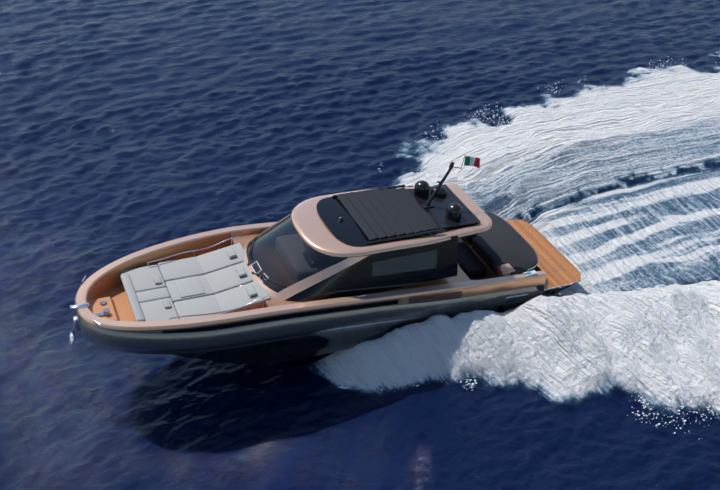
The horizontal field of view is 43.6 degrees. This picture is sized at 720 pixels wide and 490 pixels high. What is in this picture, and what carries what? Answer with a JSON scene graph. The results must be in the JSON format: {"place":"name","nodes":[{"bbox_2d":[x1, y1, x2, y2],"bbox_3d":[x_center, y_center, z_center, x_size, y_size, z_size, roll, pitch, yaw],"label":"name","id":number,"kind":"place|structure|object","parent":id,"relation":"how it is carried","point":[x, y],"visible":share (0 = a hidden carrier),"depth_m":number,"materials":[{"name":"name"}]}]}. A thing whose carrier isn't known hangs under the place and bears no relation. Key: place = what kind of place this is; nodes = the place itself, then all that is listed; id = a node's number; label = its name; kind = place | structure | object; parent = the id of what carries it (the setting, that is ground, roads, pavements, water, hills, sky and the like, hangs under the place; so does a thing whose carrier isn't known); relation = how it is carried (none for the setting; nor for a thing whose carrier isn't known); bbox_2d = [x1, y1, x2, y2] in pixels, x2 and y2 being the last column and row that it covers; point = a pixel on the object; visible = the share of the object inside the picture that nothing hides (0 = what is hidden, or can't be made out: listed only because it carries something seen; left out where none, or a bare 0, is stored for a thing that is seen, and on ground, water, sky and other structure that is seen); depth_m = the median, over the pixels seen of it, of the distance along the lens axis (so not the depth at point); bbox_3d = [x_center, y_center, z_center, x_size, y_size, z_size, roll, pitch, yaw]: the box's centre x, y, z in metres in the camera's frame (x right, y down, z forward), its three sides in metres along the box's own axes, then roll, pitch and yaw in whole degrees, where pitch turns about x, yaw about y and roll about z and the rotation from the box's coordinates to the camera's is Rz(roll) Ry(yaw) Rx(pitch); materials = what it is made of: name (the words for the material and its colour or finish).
{"place":"outdoors","nodes":[
{"label":"outdoors","id":0,"kind":"place"},
{"bbox_2d":[0,0,719,489],"bbox_3d":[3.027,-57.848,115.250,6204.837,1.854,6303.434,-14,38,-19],"label":"sea","id":1,"kind":"structure","parent":0,"point":[128,126],"depth_m":38.74,"materials":[{"name":"liquid"}]},
{"bbox_2d":[75,210,545,363],"bbox_3d":[-1.587,1.742,31.603,16.040,3.413,5.210,-10,37,-22],"label":"hull","id":2,"kind":"object","parent":1,"relation":"in","point":[273,330],"visible":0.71,"depth_m":29.27,"materials":[{"name":"black metal"}]},
{"bbox_2d":[120,243,270,320],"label":"foredeck cushions","id":3,"kind":"object","parent":2,"relation":"on","point":[220,280],"visible":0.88,"depth_m":29.15,"materials":[{"name":"grey fabric"}]},
{"bbox_2d":[68,236,530,345],"bbox_3d":[-1.918,1.131,30.859,15.717,1.780,4.616,-10,37,-22],"label":"deck hardware","id":4,"kind":"object","parent":2,"relation":"on","point":[105,307],"visible":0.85,"depth_m":28.35,"materials":[{"name":"silver metal"}]},
{"bbox_2d":[247,185,457,301],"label":"glasshouse","id":5,"kind":"structure","parent":2,"relation":"on","point":[283,253],"depth_m":29.52,"materials":[{"name":"black glass"}]},
{"bbox_2d":[247,236,285,286],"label":"windshield wipers","id":6,"kind":"object","parent":5,"relation":"on","point":[248,264],"visible":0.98,"depth_m":29.60,"materials":[{"name":"black plastic"}]},
{"bbox_2d":[243,195,436,300],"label":"glasshouse frames","id":7,"kind":"structure","parent":5,"relation":"attached to","point":[419,261],"depth_m":29.55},
{"bbox_2d":[291,183,491,257],"bbox_3d":[1.002,-0.943,31.024,6.760,0.345,3.760,-10,37,-22],"label":"hardtop","id":8,"kind":"object","parent":5,"relation":"on","point":[314,232],"visible":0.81,"depth_m":29.92,"materials":[{"name":"gold metal"}]},
{"bbox_2d":[316,184,480,246],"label":"roof panel","id":9,"kind":"structure","parent":8,"relation":"in","point":[381,215],"depth_m":30.71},
{"bbox_2d":[338,155,479,220],"bbox_3d":[1.699,-1.971,30.740,5.235,1.908,2.251,-10,37,-22],"label":"roof equipment","id":10,"kind":"object","parent":8,"relation":"on","point":[439,190],"visible":1,"depth_m":31.32,"materials":[{"name":"black plastic"}]},
{"bbox_2d":[458,211,538,278],"bbox_3d":[4.760,0.119,33.642,2.961,1.236,4.377,-10,37,-22],"label":"cockpit","id":11,"kind":"object","parent":2,"relation":"in","point":[501,247],"visible":0.71,"depth_m":32.94,"materials":[{"name":"black fabric"}]},
{"bbox_2d":[506,284,543,298],"bbox_3d":[5.094,0.735,34.335,1.918,1.082,4.768,-10,37,-22],"label":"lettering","id":12,"kind":"object","parent":2,"relation":"attached to","point":[540,287],"visible":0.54,"depth_m":32.60,"materials":[{"name":"silver metal"}]},
{"bbox_2d":[505,220,580,295],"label":"swim platform","id":13,"kind":"structure","parent":2,"relation":"attached to","point":[556,266],"depth_m":34.39,"materials":[{"name":"brown wood"}]},
{"bbox_2d":[340,58,719,438],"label":"spray","id":14,"kind":"object","parent":1,"relation":"on","point":[472,384],"visible":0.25,"depth_m":30.18,"materials":[{"name":"white liquid"}]}
]}

